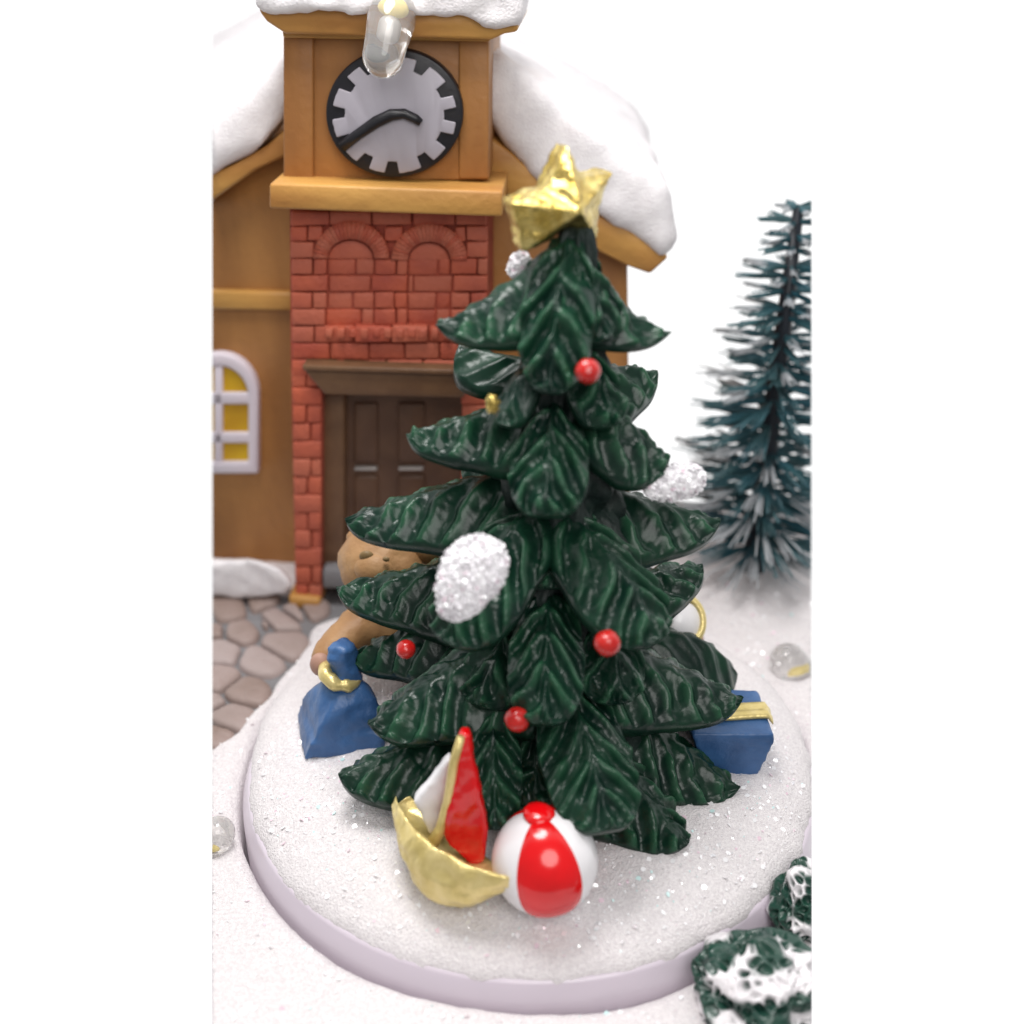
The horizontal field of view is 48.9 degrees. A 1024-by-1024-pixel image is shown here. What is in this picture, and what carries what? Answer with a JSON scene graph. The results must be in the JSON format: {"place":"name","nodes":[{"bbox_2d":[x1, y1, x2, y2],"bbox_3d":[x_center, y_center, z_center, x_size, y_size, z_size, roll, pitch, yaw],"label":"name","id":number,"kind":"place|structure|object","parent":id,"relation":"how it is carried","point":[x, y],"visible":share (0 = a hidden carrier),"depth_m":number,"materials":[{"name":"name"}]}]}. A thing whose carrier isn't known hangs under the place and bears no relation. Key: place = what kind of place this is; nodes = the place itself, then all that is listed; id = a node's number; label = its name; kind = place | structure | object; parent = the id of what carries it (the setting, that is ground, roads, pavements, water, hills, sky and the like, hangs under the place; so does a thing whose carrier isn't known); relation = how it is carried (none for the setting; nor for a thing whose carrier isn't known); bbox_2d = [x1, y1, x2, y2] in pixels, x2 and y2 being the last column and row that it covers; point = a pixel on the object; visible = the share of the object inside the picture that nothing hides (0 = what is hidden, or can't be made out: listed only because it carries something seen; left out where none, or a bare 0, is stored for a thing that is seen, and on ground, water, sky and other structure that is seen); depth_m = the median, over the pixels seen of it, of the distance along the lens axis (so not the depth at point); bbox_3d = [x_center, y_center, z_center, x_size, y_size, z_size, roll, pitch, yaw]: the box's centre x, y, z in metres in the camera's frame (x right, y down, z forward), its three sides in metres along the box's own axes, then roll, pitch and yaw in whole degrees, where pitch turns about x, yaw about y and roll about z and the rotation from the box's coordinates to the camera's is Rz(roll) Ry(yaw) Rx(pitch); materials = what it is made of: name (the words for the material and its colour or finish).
{"place":"outdoors","nodes":[
{"label":"outdoors","id":0,"kind":"place"},
{"bbox_2d":[212,588,346,749],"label":"path","id":1,"kind":"structure","parent":0,"point":[260,645],"depth_m":4.60,"materials":[{"name":"stone"}]},
{"bbox_2d":[212,500,811,1023],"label":"ground","id":2,"kind":"structure","parent":0,"point":[300,970],"depth_m":3.34,"materials":[{"name":"white snow"}]},
{"bbox_2d":[212,815,235,858],"bbox_3d":[-0.927,1.052,3.608,0.087,0.178,0.111,-7,29,-12],"label":"light bulb","id":3,"kind":"object","parent":2,"relation":"on","point":[223,832],"visible":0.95,"depth_m":3.56,"materials":[{"name":"glass"}]},
{"bbox_2d":[212,558,291,597],"bbox_3d":[-1.176,0.266,5.034,0.453,0.338,0.386,0,28,0],"label":"snow drift","id":4,"kind":"object","parent":2,"relation":"on","point":[240,578],"visible":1,"depth_m":4.84,"materials":[{"name":"white snow"}]},
{"bbox_2d":[212,0,676,608],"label":"clock house","id":5,"kind":"structure","parent":2,"relation":"on","point":[362,242],"depth_m":4.25,"materials":[{"name":"brown wood"}]},
{"bbox_2d":[212,350,260,472],"bbox_3d":[-1.205,-0.429,4.852,0.267,0.560,0.080,1,28,3],"label":"window","id":6,"kind":"structure","parent":5,"relation":"in","point":[236,392],"depth_m":4.83,"materials":[{"name":"white paint"}]},
{"bbox_2d":[362,0,415,78],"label":"light bulb","id":7,"kind":"object","parent":5,"relation":"hanging from","point":[390,26],"visible":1,"depth_m":3.56,"materials":[{"name":"clear glass"}]},
{"bbox_2d":[347,395,462,533],"bbox_3d":[-0.413,-0.112,4.853,0.673,0.941,0.243,1,28,3],"label":"door","id":8,"kind":"structure","parent":5,"relation":"in","point":[382,464],"depth_m":4.66,"materials":[{"name":"brown wood"}]},
{"bbox_2d":[212,572,811,1023],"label":"glitter","id":9,"kind":"object","parent":2,"relation":"on","point":[540,926],"visible":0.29,"depth_m":3.35,"materials":[{"name":"white plastic"}]},
{"bbox_2d":[243,637,811,1014],"bbox_3d":[0.024,0.959,3.999,2.415,0.538,2.600,0,28,0],"label":"rotating disc","id":10,"kind":"object","parent":2,"relation":"on","point":[591,979],"visible":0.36,"depth_m":3.29,"materials":[{"name":"grey plastic"}]},
{"bbox_2d":[298,637,384,758],"bbox_3d":[-0.585,0.597,3.780,0.287,0.387,0.249,-5,28,-10],"label":"gift sack","id":11,"kind":"object","parent":10,"relation":"on","point":[338,709],"visible":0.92,"depth_m":3.73,"materials":[{"name":"blue plastic"}]},
{"bbox_2d":[310,531,440,675],"bbox_3d":[-0.411,0.356,4.007,0.543,0.645,0.594,0,28,0],"label":"plush toy","id":12,"kind":"object","parent":10,"relation":"on","point":[357,558],"visible":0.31,"depth_m":3.84,"materials":[{"name":"beige plastic"}]},
{"bbox_2d":[391,727,508,907],"bbox_3d":[-0.187,0.844,3.124,0.457,0.533,0.212,23,36,37],"label":"toy sailboat","id":13,"kind":"object","parent":10,"relation":"on","point":[440,819],"visible":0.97,"depth_m":3.12,"materials":[{"name":"gold metal"}]},
{"bbox_2d":[336,227,743,854],"bbox_3d":[0.097,0.046,3.401,1.330,1.811,1.218,13,31,23],"label":"christmas tree","id":14,"kind":"object","parent":10,"relation":"on","point":[556,461],"visible":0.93,"depth_m":3.21,"materials":[{"name":"green plastic"}]},
{"bbox_2d":[396,639,415,658],"bbox_3d":[-0.317,0.410,3.368,0.058,0.058,0.058,0,28,0],"label":"bauble","id":15,"kind":"object","parent":14,"relation":"hanging from","point":[406,649],"visible":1,"depth_m":3.35,"materials":[{"name":"red plastic"}]},
{"bbox_2d":[433,532,509,622],"bbox_3d":[-0.105,0.169,2.935,0.201,0.209,0.150,0,28,0],"label":"snow patch","id":16,"kind":"object","parent":14,"relation":"on","point":[472,574],"visible":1,"depth_m":2.91,"materials":[{"name":"white snow"}]},
{"bbox_2d":[486,394,500,413],"bbox_3d":[-0.051,-0.278,2.910,0.033,0.056,0.035,-23,35,-36],"label":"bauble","id":17,"kind":"object","parent":14,"relation":"attached to","point":[493,403],"visible":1,"depth_m":2.90,"materials":[{"name":"paint"}]},
{"bbox_2d":[504,706,528,732],"bbox_3d":[0.014,0.573,3.115,0.072,0.071,0.071,0,28,0],"label":"bauble","id":18,"kind":"object","parent":14,"relation":"hanging from","point":[515,720],"visible":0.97,"depth_m":3.09,"materials":[{"name":"red plastic"}]},
{"bbox_2d":[506,250,530,278],"bbox_3d":[0.018,-0.676,3.074,0.071,0.080,0.055,0,28,0],"label":"snow patch","id":19,"kind":"object","parent":14,"relation":"on","point":[517,263],"visible":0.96,"depth_m":3.06,"materials":[{"name":"white snow"}]},
{"bbox_2d":[503,143,611,251],"bbox_3d":[0.125,-0.838,2.969,0.209,0.255,0.358,13,30,22],"label":"tree star","id":20,"kind":"object","parent":14,"relation":"attached to","point":[564,193],"visible":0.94,"depth_m":2.89,"materials":[{"name":"gold metal"}]},
{"bbox_2d":[575,359,600,383],"bbox_3d":[0.193,-0.358,2.869,0.067,0.066,0.065,0,28,0],"label":"bauble","id":21,"kind":"object","parent":14,"relation":"hanging from","point":[587,371],"visible":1,"depth_m":2.85,"materials":[{"name":"red plastic"}]},
{"bbox_2d":[593,629,620,656],"bbox_3d":[0.253,0.348,2.995,0.072,0.071,0.070,0,28,0],"label":"bauble","id":22,"kind":"object","parent":14,"relation":"hanging from","point":[606,643],"visible":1,"depth_m":2.97,"materials":[{"name":"red plastic"}]},
{"bbox_2d":[643,460,706,502],"bbox_3d":[0.459,-0.084,3.160,0.194,0.108,0.095,-10,30,-18],"label":"snow patch","id":23,"kind":"object","parent":14,"relation":"on","point":[680,480],"visible":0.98,"depth_m":3.14,"materials":[{"name":"white snow"}]},
{"bbox_2d":[492,801,597,917],"bbox_3d":[0.092,0.972,3.151,0.298,0.312,0.302,0,28,0],"label":"beach ball","id":24,"kind":"object","parent":10,"relation":"on","point":[545,858],"visible":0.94,"depth_m":3.04,"materials":[{"name":"white ceramic"}]},
{"bbox_2d":[671,598,706,639],"bbox_3d":[0.606,0.443,4.091,0.213,0.363,0.241,0,28,0],"label":"toy drum","id":25,"kind":"object","parent":10,"relation":"on","point":[691,617],"visible":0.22,"depth_m":3.99,"materials":[{"name":"white plastic"}]},
{"bbox_2d":[690,690,773,773],"bbox_3d":[0.710,0.726,3.745,0.284,0.205,0.240,0,28,0],"label":"gift box","id":26,"kind":"object","parent":10,"relation":"on","point":[740,740],"visible":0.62,"depth_m":3.64,"materials":[{"name":"blue plastic"}]},
{"bbox_2d":[670,199,811,591],"bbox_3d":[0.983,-0.455,4.785,0.731,1.664,1.012,6,29,12],"label":"brush tree","id":27,"kind":"object","parent":2,"relation":"on","point":[755,528],"visible":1,"depth_m":4.75,"materials":[{"name":"green plastic"}]},
{"bbox_2d":[691,927,811,1023],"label":"bush","id":28,"kind":"object","parent":2,"relation":"on","point":[761,975],"visible":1,"depth_m":2.98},
{"bbox_2d":[766,856,811,942],"bbox_3d":[0.826,1.151,3.323,0.144,0.263,0.247,7,29,13],"label":"bush","id":29,"kind":"object","parent":2,"relation":"on","point":[789,906],"visible":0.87,"depth_m":3.25,"materials":[{"name":"green plant"}]},
{"bbox_2d":[769,643,811,679],"bbox_3d":[1.104,0.612,4.438,0.191,0.220,0.170,0,28,0],"label":"light bulb","id":30,"kind":"object","parent":2,"relation":"on","point":[789,661],"visible":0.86,"depth_m":4.36,"materials":[{"name":"clear glass"}]},
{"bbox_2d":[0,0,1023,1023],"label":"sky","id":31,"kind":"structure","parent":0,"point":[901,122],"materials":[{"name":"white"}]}
]}

